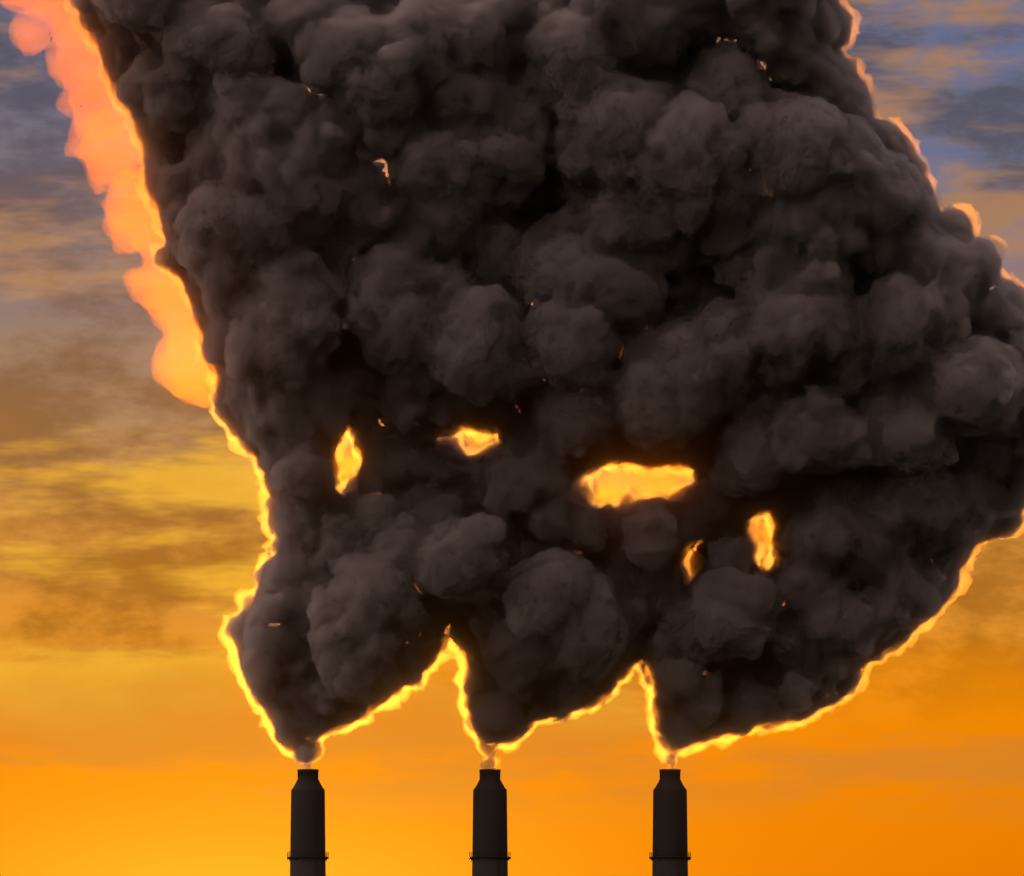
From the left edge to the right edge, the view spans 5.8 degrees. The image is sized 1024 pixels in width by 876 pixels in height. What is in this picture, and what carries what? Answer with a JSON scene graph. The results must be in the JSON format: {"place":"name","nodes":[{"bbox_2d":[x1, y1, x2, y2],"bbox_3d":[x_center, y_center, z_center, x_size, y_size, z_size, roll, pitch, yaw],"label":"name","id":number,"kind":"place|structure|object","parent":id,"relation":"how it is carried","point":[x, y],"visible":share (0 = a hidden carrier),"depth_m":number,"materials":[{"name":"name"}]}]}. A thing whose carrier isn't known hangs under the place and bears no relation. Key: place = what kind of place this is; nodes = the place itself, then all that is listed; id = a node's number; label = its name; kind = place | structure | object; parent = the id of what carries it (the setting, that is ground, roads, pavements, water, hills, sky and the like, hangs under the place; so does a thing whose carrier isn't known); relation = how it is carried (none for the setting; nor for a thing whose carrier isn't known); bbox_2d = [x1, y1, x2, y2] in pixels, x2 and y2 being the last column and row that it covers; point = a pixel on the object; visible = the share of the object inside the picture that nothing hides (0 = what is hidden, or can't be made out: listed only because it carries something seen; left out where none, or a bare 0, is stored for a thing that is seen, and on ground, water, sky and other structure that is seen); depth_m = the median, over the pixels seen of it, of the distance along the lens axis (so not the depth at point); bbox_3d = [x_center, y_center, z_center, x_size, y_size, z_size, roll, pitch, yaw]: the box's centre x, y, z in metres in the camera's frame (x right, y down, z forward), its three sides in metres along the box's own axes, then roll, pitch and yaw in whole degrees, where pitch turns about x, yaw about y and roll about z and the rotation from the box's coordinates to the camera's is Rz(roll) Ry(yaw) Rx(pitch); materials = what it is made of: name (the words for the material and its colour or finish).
{"place":"outdoors","nodes":[
{"label":"outdoors","id":0,"kind":"place"},
{"bbox_2d":[0,0,1023,875],"label":"sky","id":1,"kind":"structure","parent":0,"point":[579,401],"materials":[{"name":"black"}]},
{"label":"ground","id":2,"kind":"structure","parent":0,"visible":0},
{"bbox_2d":[287,769,328,875],"bbox_3d":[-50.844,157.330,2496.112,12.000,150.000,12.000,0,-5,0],"label":"chimney","id":3,"kind":"object","parent":2,"relation":"on","point":[307,854],"visible":1,"depth_m":2498.21,"materials":[{"name":"concrete"}]},
{"bbox_2d":[469,769,510,875],"bbox_3d":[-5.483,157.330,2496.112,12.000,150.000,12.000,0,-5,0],"label":"chimney","id":4,"kind":"object","parent":2,"relation":"on","point":[489,854],"visible":1,"depth_m":2498.24,"materials":[{"name":"concrete"}]},
{"bbox_2d":[649,769,690,875],"bbox_3d":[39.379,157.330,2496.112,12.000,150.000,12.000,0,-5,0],"label":"chimney","id":5,"kind":"object","parent":2,"relation":"on","point":[669,854],"visible":1,"depth_m":2498.23,"materials":[{"name":"concrete"}]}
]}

